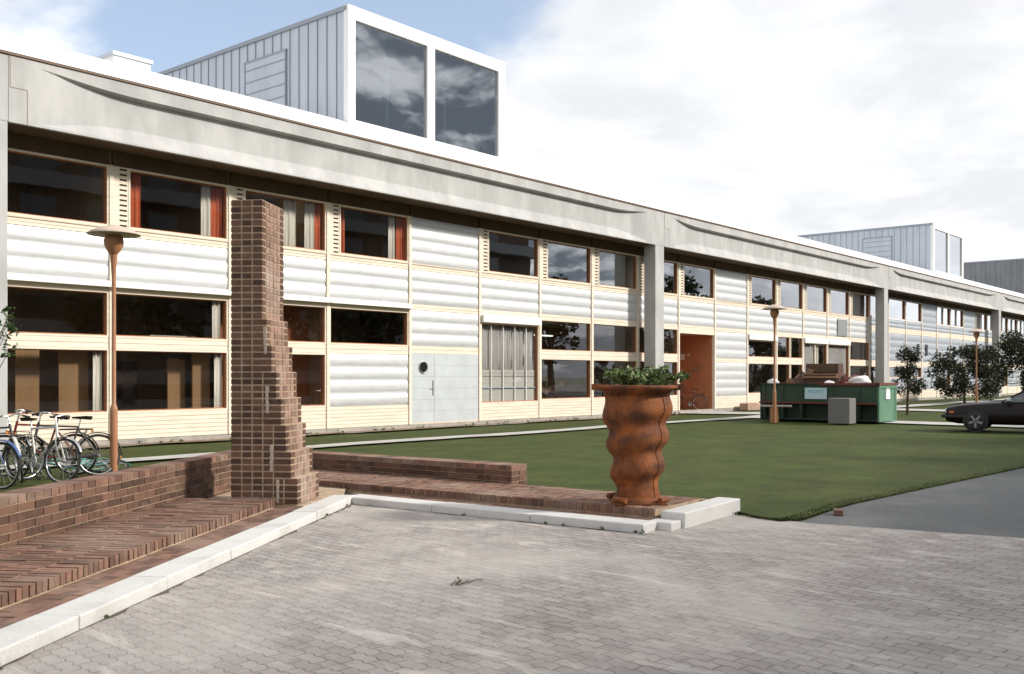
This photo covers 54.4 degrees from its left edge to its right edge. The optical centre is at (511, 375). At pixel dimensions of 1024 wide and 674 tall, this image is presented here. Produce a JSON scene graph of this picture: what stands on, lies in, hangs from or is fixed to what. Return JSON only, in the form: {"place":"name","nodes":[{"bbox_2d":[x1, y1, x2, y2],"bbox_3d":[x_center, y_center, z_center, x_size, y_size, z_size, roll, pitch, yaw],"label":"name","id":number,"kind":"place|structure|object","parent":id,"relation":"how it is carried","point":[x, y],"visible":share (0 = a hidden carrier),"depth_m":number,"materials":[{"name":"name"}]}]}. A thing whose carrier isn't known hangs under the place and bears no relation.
{"place":"outdoors","nodes":[
{"label":"outdoors","id":0,"kind":"place"},
{"bbox_2d":[0,415,759,468],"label":"garden path","id":1,"kind":"structure","parent":0,"point":[312,446],"depth_m":23.42,"materials":[{"name":"grey concrete"}]},
{"bbox_2d":[0,504,1023,673],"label":"paved forecourt","id":2,"kind":"structure","parent":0,"point":[358,589],"depth_m":6.72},
{"bbox_2d":[0,504,351,669],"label":"kerb joint","id":3,"kind":"object","parent":2,"relation":"on","point":[113,615],"visible":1,"depth_m":7.04,"materials":[{"name":"grey concrete"}]},
{"bbox_2d":[0,494,680,665],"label":"kerb","id":4,"kind":"structure","parent":2,"relation":"on","point":[28,635],"depth_m":8.23,"materials":[{"name":"concrete"}]},
{"bbox_2d":[357,504,653,534],"bbox_3d":[-0.308,1.546,10.862,4.100,0.001,0.050,0,0,35],"label":"kerb joint","id":5,"kind":"object","parent":4,"relation":"on","point":[515,520],"visible":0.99,"depth_m":10.57,"materials":[{"name":"grey concrete"}]},
{"bbox_2d":[451,577,482,585],"bbox_3d":[-0.370,1.534,7.467,0.148,0.080,0.299,0,0,40],"label":"fallen twig","id":6,"kind":"object","parent":2,"relation":"on","point":[458,582],"visible":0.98,"depth_m":7.42,"materials":[{"name":"wood"}]},
{"bbox_2d":[0,394,1023,520],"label":"lawn","id":7,"kind":"structure","parent":0,"point":[782,468],"depth_m":19.73,"materials":[{"name":"green plant"}]},
{"bbox_2d":[0,415,20,489],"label":"bicycle","id":8,"kind":"object","parent":7,"relation":"on","point":[12,447],"visible":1,"depth_m":13.07,"materials":[{"name":"blue paint"}]},
{"bbox_2d":[0,306,23,366],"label":"tree","id":9,"kind":"object","parent":7,"relation":"on","point":[4,310],"visible":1,"depth_m":16.86,"materials":[{"name":"green plant"}]},
{"bbox_2d":[0,411,27,482],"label":"bicycle","id":10,"kind":"object","parent":7,"relation":"on","point":[13,440],"visible":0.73,"depth_m":13.96,"materials":[{"name":"paint"}]},
{"bbox_2d":[2,412,82,481],"bbox_3d":[-6.742,1.007,14.162,1.662,0.989,0.548,0,-6,29],"label":"bicycle","id":11,"kind":"object","parent":7,"relation":"on","point":[32,460],"visible":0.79,"depth_m":14.08,"materials":[{"name":"white paint"}]},
{"bbox_2d":[0,409,99,475],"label":"bicycle","id":12,"kind":"object","parent":7,"relation":"on","point":[50,456],"visible":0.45,"depth_m":15.00,"materials":[{"name":"black paint"}]},
{"bbox_2d":[5,412,121,479],"bbox_3d":[-6.641,1.010,14.745,1.624,1.004,0.535,0,-7,-34],"label":"bicycle","id":13,"kind":"object","parent":7,"relation":"on","point":[40,441],"visible":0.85,"depth_m":14.72,"materials":[{"name":"paint"}]},
{"bbox_2d":[21,447,129,479],"bbox_3d":[-6.727,1.331,15.346,1.529,0.556,1.048,0,0,-28],"label":"bicycle","id":14,"kind":"object","parent":7,"relation":"on","point":[105,463],"visible":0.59,"depth_m":15.27,"materials":[{"name":"teal paint"}]},
{"bbox_2d":[86,225,140,471],"bbox_3d":[-6.031,-0.395,15.080,0.780,3.790,0.780,0,0,40],"label":"street lamp","id":15,"kind":"object","parent":7,"relation":"on","point":[113,235],"visible":0.96,"depth_m":15.04,"materials":[{"name":"metal"}]},
{"bbox_2d":[0,412,674,668],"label":"weeds","id":16,"kind":"object","parent":7,"relation":"on","point":[139,442],"visible":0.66,"depth_m":22.59,"materials":[{"name":"green plant"}]},
{"bbox_2d":[20,413,683,450],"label":"footpath","id":17,"kind":"structure","parent":7,"relation":"on","point":[325,433],"depth_m":26.28,"materials":[{"name":"grey concrete"}]},
{"bbox_2d":[312,451,526,484],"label":"brick wall","id":18,"kind":"structure","parent":7,"relation":"on","point":[489,471],"depth_m":13.62,"materials":[{"name":"brown brick"}]},
{"bbox_2d":[740,403,758,409],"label":"brick stack","id":19,"kind":"object","parent":7,"relation":"on","point":[749,406],"visible":0.99,"depth_m":43.60,"materials":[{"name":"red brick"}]},
{"bbox_2d":[762,304,786,422],"bbox_3d":[8.407,-0.395,31.880,0.780,3.790,0.780,0,0,40],"label":"street lamp","id":20,"kind":"object","parent":7,"relation":"on","point":[774,309],"visible":1,"depth_m":31.84,"materials":[{"name":"metal"}]},
{"bbox_2d":[760,405,791,421],"bbox_3d":[8.558,1.225,32.301,1.000,0.550,0.320,0,0,16],"label":"plank bench","id":21,"kind":"object","parent":7,"relation":"on","point":[771,412],"visible":0.75,"depth_m":32.19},
{"bbox_2d":[828,398,855,423],"bbox_3d":[10.403,1.100,31.384,0.680,0.800,0.600,0,0,38],"label":"stone block","id":22,"kind":"object","parent":7,"relation":"on","point":[841,410],"visible":1,"depth_m":31.15,"materials":[{"name":"stone"}]},
{"bbox_2d":[735,465,1022,520],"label":"lawn grass","id":23,"kind":"structure","parent":7,"relation":"on","point":[787,518],"depth_m":11.84,"materials":[{"name":"green plant"}]},
{"bbox_2d":[892,343,928,414],"bbox_3d":[15.815,0.115,39.393,1.369,2.836,1.486,0,0,-12],"label":"young tree","id":24,"kind":"object","parent":7,"relation":"on","point":[913,387],"visible":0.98,"depth_m":39.32,"materials":[{"name":"green plant"}]},
{"bbox_2d":[924,342,1000,403],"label":"young tree","id":25,"kind":"object","parent":7,"relation":"on","point":[960,380],"visible":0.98,"depth_m":53.62,"materials":[{"name":"green plant"}]},
{"bbox_2d":[969,329,984,402],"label":"street lamp","id":26,"kind":"object","parent":7,"relation":"on","point":[976,333],"visible":0.97,"depth_m":48.62,"materials":[{"name":"metal"}]},
{"bbox_2d":[941,390,1023,431],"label":"parked car","id":27,"kind":"object","parent":7,"relation":"on","point":[977,417],"visible":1,"depth_m":26.88,"materials":[{"name":"paint"}]},
{"bbox_2d":[971,328,1023,400],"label":"young tree","id":28,"kind":"object","parent":7,"relation":"on","point":[1014,344],"visible":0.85,"depth_m":59.89,"materials":[{"name":"green plant"}]},
{"bbox_2d":[1019,371,1023,397],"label":"young tree","id":29,"kind":"object","parent":7,"relation":"on","point":[1022,384],"visible":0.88,"depth_m":55.49,"materials":[{"name":"green plant"}]},
{"bbox_2d":[0,0,1023,261],"label":"sky","id":30,"kind":"structure","parent":0,"point":[792,117],"materials":[{"name":"white"}]},
{"bbox_2d":[691,411,759,413],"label":"entrance path","id":31,"kind":"structure","parent":0,"point":[715,412],"depth_m":40.60,"materials":[{"name":"grey concrete"}]},
{"bbox_2d":[732,468,1023,537],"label":"asphalt road","id":32,"kind":"structure","parent":0,"point":[991,505],"depth_m":11.53,"materials":[{"name":"grey asphalt"}]},
{"bbox_2d":[833,508,842,515],"bbox_3d":[3.655,1.524,11.152,0.100,0.060,0.180,0,0,17],"label":"loose brick","id":33,"kind":"object","parent":32,"relation":"on","point":[837,511],"visible":1,"depth_m":11.07,"materials":[{"name":"brown brick"}]},
{"bbox_2d":[746,417,1023,426],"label":"footpath","id":34,"kind":"structure","parent":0,"point":[937,423],"depth_m":31.28,"materials":[{"name":"grey concrete"}]},
{"bbox_2d":[759,382,897,421],"bbox_3d":[10.585,0.849,33.417,4.060,1.242,1.870,0,0,38],"label":"green skip","id":35,"kind":"object","parent":34,"relation":"on","point":[876,402],"visible":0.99,"depth_m":32.72,"materials":[{"name":"green metal"}]},
{"bbox_2d":[767,378,779,382],"bbox_3d":[8.938,0.232,34.002,0.408,0.311,0.439,0,0,38],"label":"rubbish bag","id":36,"kind":"object","parent":35,"relation":"in","point":[770,381],"visible":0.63,"depth_m":33.90,"materials":[{"name":"white plastic"}]},
{"bbox_2d":[897,408,944,410],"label":"gravel path","id":37,"kind":"structure","parent":0,"point":[922,409],"depth_m":44.31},
{"bbox_2d":[897,398,1021,407],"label":"paved path","id":38,"kind":"structure","parent":0,"point":[912,405],"depth_m":53.99,"materials":[{"name":"grey concrete"}]},
{"label":"ground","id":39,"kind":"structure","parent":0,"visible":0},
{"bbox_2d":[0,450,231,548],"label":"brick wall","id":40,"kind":"structure","parent":39,"relation":"on","point":[36,512],"depth_m":9.59,"materials":[{"name":"brown brick"}]},
{"bbox_2d":[0,498,274,609],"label":"brick bench","id":41,"kind":"object","parent":39,"relation":"on","point":[30,569],"visible":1,"depth_m":8.28,"materials":[{"name":"brown brick"}]},
{"bbox_2d":[0,507,301,628],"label":"brick strip","id":42,"kind":"object","parent":39,"relation":"on","point":[18,612],"visible":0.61,"depth_m":7.49,"materials":[{"name":"brown brick"}]},
{"bbox_2d":[210,486,346,507],"bbox_3d":[-2.867,1.514,12.488,1.360,0.112,2.550,0,0,7],"label":"pillar bed","id":43,"kind":"object","parent":39,"relation":"on","point":[324,492],"visible":0.07,"depth_m":12.21,"materials":[{"name":"beige concrete"}]},
{"bbox_2d":[231,199,318,504],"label":"brick pillar","id":44,"kind":"structure","parent":43,"relation":"on","point":[271,455],"depth_m":11.24,"materials":[{"name":"brown brick"}]},
{"bbox_2d":[350,493,654,519],"bbox_3d":[-0.208,1.522,11.367,4.277,0.095,0.263,0,0,35],"label":"brick strip","id":45,"kind":"object","parent":39,"relation":"on","point":[498,505],"visible":0.3,"depth_m":11.36,"materials":[{"name":"brown brick"}]},
{"bbox_2d":[312,469,699,518],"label":"brick platform","id":46,"kind":"structure","parent":39,"relation":"on","point":[578,500],"depth_m":11.94,"materials":[{"name":"brown brick"}]},
{"bbox_2d":[591,384,683,505],"bbox_3d":[1.369,0.734,10.866,0.862,1.292,0.862,0,0,-36],"label":"rusty urn","id":47,"kind":"object","parent":46,"relation":"on","point":[635,418],"visible":1,"depth_m":10.61,"materials":[{"name":"metal"}]},
{"bbox_2d":[600,364,690,384],"bbox_3d":[1.407,0.040,10.890,0.838,0.341,0.769,0,0,43],"label":"urn plant","id":48,"kind":"object","parent":47,"relation":"on","point":[629,375],"visible":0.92,"depth_m":10.82,"materials":[{"name":"green plant"}]},
{"bbox_2d":[0,4,1023,454],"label":"school building","id":49,"kind":"structure","parent":39,"relation":"on","point":[446,262],"depth_m":28.85,"materials":[{"name":"white metal"}]},
{"bbox_2d":[7,148,108,225],"bbox_3d":[-9.706,-3.903,20.499,0.130,1.335,2.900,0,0,40],"label":"window","id":50,"kind":"structure","parent":49,"relation":"in","point":[105,167],"depth_m":21.09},
{"bbox_2d":[7,284,108,337],"bbox_3d":[-9.706,-1.338,20.499,0.130,1.015,2.900,0,0,40],"label":"window","id":51,"kind":"structure","parent":49,"relation":"in","point":[105,293],"depth_m":21.01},
{"bbox_2d":[7,346,108,416],"bbox_3d":[-9.732,0.085,20.521,0.198,1.470,2.900,0,0,40],"label":"window","id":52,"kind":"structure","parent":49,"relation":"in","point":[97,352],"depth_m":21.50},
{"bbox_2d":[116,291,227,340],"bbox_3d":[-7.808,-1.362,22.822,0.198,1.065,2.900,0,0,40],"label":"window","id":53,"kind":"structure","parent":49,"relation":"in","point":[215,301],"depth_m":23.47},
{"bbox_2d":[116,348,227,412],"bbox_3d":[-7.808,0.085,22.822,0.198,1.470,2.900,0,0,40],"label":"window","id":54,"kind":"structure","parent":49,"relation":"in","point":[217,354],"depth_m":23.79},
{"bbox_2d":[128,168,227,240],"bbox_3d":[-7.697,-3.928,22.954,0.198,1.385,2.555,0,0,40],"label":"window","id":55,"kind":"structure","parent":49,"relation":"in","point":[211,193],"depth_m":23.52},
{"bbox_2d":[244,188,325,252],"bbox_3d":[-5.774,-3.928,25.257,0.200,1.385,2.555,0,0,40],"label":"window","id":56,"kind":"structure","parent":49,"relation":"in","point":[314,210],"depth_m":25.86,"materials":[{"name":"white fabric"}]},
{"bbox_2d":[283,303,325,343],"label":"window","id":57,"kind":"structure","parent":49,"relation":"in","point":[323,308],"depth_m":26.02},
{"bbox_2d":[292,352,325,407],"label":"window","id":58,"kind":"structure","parent":49,"relation":"in","point":[323,355],"depth_m":26.14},
{"bbox_2d":[330,306,408,346],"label":"window","id":59,"kind":"structure","parent":49,"relation":"in","point":[406,313],"depth_m":27.63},
{"bbox_2d":[339,204,408,262],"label":"window","id":60,"kind":"structure","parent":49,"relation":"in","point":[402,221],"depth_m":28.19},
{"bbox_2d":[412,353,433,422],"bbox_3d":[-2.588,0.355,28.913,0.135,2.010,0.942,0,0,40],"label":"door","id":61,"kind":"structure","parent":49,"relation":"in","point":[422,364],"depth_m":28.90,"materials":[{"name":"metal"}]},
{"bbox_2d":[481,322,538,403],"bbox_3d":[-0.126,-0.400,32.041,0.238,2.540,2.900,0,0,40],"label":"window","id":62,"kind":"structure","parent":49,"relation":"in","point":[508,374],"depth_m":32.13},
{"bbox_2d":[488,230,538,277],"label":"window","id":63,"kind":"structure","parent":49,"relation":"in","point":[489,231],"depth_m":32.54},
{"bbox_2d":[541,319,590,352],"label":"window","id":64,"kind":"structure","parent":49,"relation":"in","point":[546,320],"depth_m":34.69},
{"bbox_2d":[541,358,590,400],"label":"window","id":65,"kind":"structure","parent":49,"relation":"in","point":[588,360],"depth_m":34.83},
{"bbox_2d":[547,240,590,284],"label":"window","id":66,"kind":"structure","parent":49,"relation":"in","point":[548,241],"depth_m":34.91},
{"bbox_2d":[594,323,636,353],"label":"window","id":67,"kind":"structure","parent":49,"relation":"in","point":[635,327],"depth_m":37.06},
{"bbox_2d":[594,359,636,398],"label":"window","id":68,"kind":"structure","parent":49,"relation":"in","point":[635,361],"depth_m":36.45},
{"bbox_2d":[598,249,636,289],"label":"window","id":69,"kind":"structure","parent":49,"relation":"in","point":[602,250],"depth_m":37.06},
{"bbox_2d":[639,326,677,354],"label":"window","id":70,"kind":"structure","parent":49,"relation":"in","point":[676,330],"depth_m":39.94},
{"bbox_2d":[639,360,677,396],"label":"window","id":71,"kind":"structure","parent":49,"relation":"in","point":[676,362],"depth_m":39.94,"materials":[{"name":"beige wood"}]},
{"bbox_2d":[643,256,677,294],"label":"window","id":72,"kind":"structure","parent":49,"relation":"in","point":[667,261],"depth_m":39.95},
{"bbox_2d":[680,388,707,408],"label":"bicycle","id":73,"kind":"object","parent":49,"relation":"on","point":[689,403],"visible":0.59,"depth_m":42.11,"materials":[{"name":"paint"}]},
{"bbox_2d":[683,263,713,299],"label":"window","id":74,"kind":"structure","parent":49,"relation":"in","point":[684,264],"depth_m":41.77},
{"bbox_2d":[748,339,773,357],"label":"window","id":75,"kind":"structure","parent":49,"relation":"in","point":[748,339],"depth_m":45.75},
{"bbox_2d":[748,363,773,393],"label":"window","id":76,"kind":"structure","parent":49,"relation":"in","point":[748,363],"depth_m":45.64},
{"bbox_2d":[751,275,775,305],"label":"window","id":77,"kind":"structure","parent":49,"relation":"in","point":[774,280],"depth_m":46.39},
{"bbox_2d":[778,363,789,379],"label":"window","id":78,"kind":"structure","parent":49,"relation":"in","point":[788,364],"depth_m":48.02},
{"bbox_2d":[778,336,789,358],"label":"window","id":79,"kind":"structure","parent":49,"relation":"in","point":[788,338],"depth_m":48.02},
{"bbox_2d":[780,280,802,309],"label":"window","id":80,"kind":"structure","parent":49,"relation":"in","point":[801,284],"depth_m":48.99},
{"bbox_2d":[790,363,802,377],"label":"window","id":81,"kind":"structure","parent":49,"relation":"in","point":[801,365],"depth_m":48.81,"materials":[{"name":"beige wood"}]},
{"bbox_2d":[790,337,802,358],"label":"window","id":82,"kind":"structure","parent":49,"relation":"in","point":[801,338],"depth_m":49.16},
{"bbox_2d":[804,343,826,372],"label":"window","id":83,"kind":"structure","parent":49,"relation":"in","point":[810,349],"depth_m":50.37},
{"bbox_2d":[806,284,826,312],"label":"window","id":84,"kind":"structure","parent":49,"relation":"in","point":[824,288],"depth_m":51.36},
{"bbox_2d":[828,344,848,377],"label":"window","id":85,"kind":"structure","parent":49,"relation":"in","point":[839,354],"depth_m":53.19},
{"bbox_2d":[830,288,848,315],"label":"window","id":86,"kind":"structure","parent":49,"relation":"in","point":[839,299],"depth_m":52.99,"materials":[{"name":"glass"}]},
{"bbox_2d":[837,319,846,335],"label":"small window","id":87,"kind":"structure","parent":49,"relation":"in","point":[841,324],"depth_m":52.88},
{"bbox_2d":[850,341,868,360],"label":"window","id":88,"kind":"structure","parent":49,"relation":"in","point":[851,341],"depth_m":55.63,"materials":[{"name":"black glass"}]},
{"bbox_2d":[850,365,868,376],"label":"window","id":89,"kind":"structure","parent":49,"relation":"in","point":[850,365],"depth_m":56.07,"materials":[{"name":"beige wood"}]},
{"bbox_2d":[852,292,868,317],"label":"window","id":90,"kind":"structure","parent":49,"relation":"in","point":[860,302],"depth_m":55.29,"materials":[{"name":"glass"}]},
{"bbox_2d":[869,294,874,316],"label":"window","id":91,"kind":"structure","parent":49,"relation":"in","point":[872,296],"depth_m":56.70,"materials":[{"name":"glass"}]},
{"bbox_2d":[888,297,904,319],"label":"window","id":92,"kind":"structure","parent":49,"relation":"in","point":[896,306],"depth_m":59.74,"materials":[{"name":"glass"}]},
{"bbox_2d":[905,300,921,322],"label":"window","id":93,"kind":"structure","parent":49,"relation":"in","point":[913,310],"depth_m":62.09,"materials":[{"name":"glass"}]},
{"bbox_2d":[911,367,921,377],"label":"window","id":94,"kind":"structure","parent":49,"relation":"in","point":[920,374],"depth_m":62.98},
{"bbox_2d":[925,345,927,355],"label":"slot window","id":95,"kind":"structure","parent":49,"relation":"in","point":[926,346],"depth_m":63.58,"materials":[{"name":"grey glass"}]},
{"bbox_2d":[937,306,949,325],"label":"window","id":96,"kind":"structure","parent":49,"relation":"in","point":[943,313],"depth_m":66.52,"materials":[{"name":"glass"}]},
{"bbox_2d":[950,308,962,327],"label":"window","id":97,"kind":"structure","parent":49,"relation":"in","point":[956,314],"depth_m":68.80,"materials":[{"name":"glass"}]},
{"bbox_2d":[975,312,986,330],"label":"window","id":98,"kind":"structure","parent":49,"relation":"in","point":[981,319],"depth_m":73.74,"materials":[{"name":"glass"}]},
{"bbox_2d":[987,314,991,330],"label":"window","id":99,"kind":"structure","parent":49,"relation":"in","point":[989,316],"depth_m":75.39,"materials":[{"name":"glass"}]},
{"bbox_2d":[1001,317,1007,332],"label":"window","id":100,"kind":"structure","parent":49,"relation":"in","point":[1004,321],"depth_m":78.72,"materials":[{"name":"white"}]},
{"bbox_2d":[1008,318,1016,333],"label":"window","id":101,"kind":"structure","parent":49,"relation":"in","point":[1012,323],"depth_m":80.63,"materials":[{"name":"white glass"}]},
{"bbox_2d":[1018,320,1023,334],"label":"window","id":102,"kind":"structure","parent":49,"relation":"in","point":[1020,322],"depth_m":82.60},
{"bbox_2d":[661,497,739,527],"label":"kerb block","id":103,"kind":"structure","parent":39,"relation":"on","point":[696,513],"depth_m":10.59,"materials":[{"name":"concrete"}]},
{"bbox_3d":[10.566,0.448,33.454,2.631,0.776,1.389,0,0,38],"label":"rubbish heap","id":104,"kind":"object","parent":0,"visible":0},
{"bbox_2d":[793,371,803,382],"bbox_3d":[9.595,0.263,33.704,0.300,0.950,0.040,42,5,30],"label":"wooden board","id":105,"kind":"object","parent":104,"relation":"on","point":[799,379],"visible":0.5,"depth_m":33.68,"materials":[{"name":"brown wood"}]},
{"bbox_2d":[802,363,845,382],"bbox_3d":[10.442,0.010,33.333,1.240,0.840,0.780,0,0,38],"label":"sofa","id":106,"kind":"object","parent":104,"relation":"on","point":[826,372],"visible":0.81,"depth_m":33.09,"materials":[{"name":"brown wood"}]},
{"bbox_2d":[841,375,859,382],"bbox_3d":[11.262,0.205,32.677,0.878,0.487,0.957,0,0,38],"label":"rubbish heap","id":107,"kind":"object","parent":104,"relation":"on","point":[845,380],"visible":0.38,"depth_m":32.49,"materials":[{"name":"brown"}]},
{"bbox_2d":[848,375,870,382],"bbox_3d":[11.280,0.153,32.403,0.844,0.350,0.617,0,0,38],"label":"rubbish bag","id":108,"kind":"object","parent":107,"relation":"on","point":[862,379],"visible":0.6,"depth_m":32.16,"materials":[{"name":"white plastic"}]}
]}

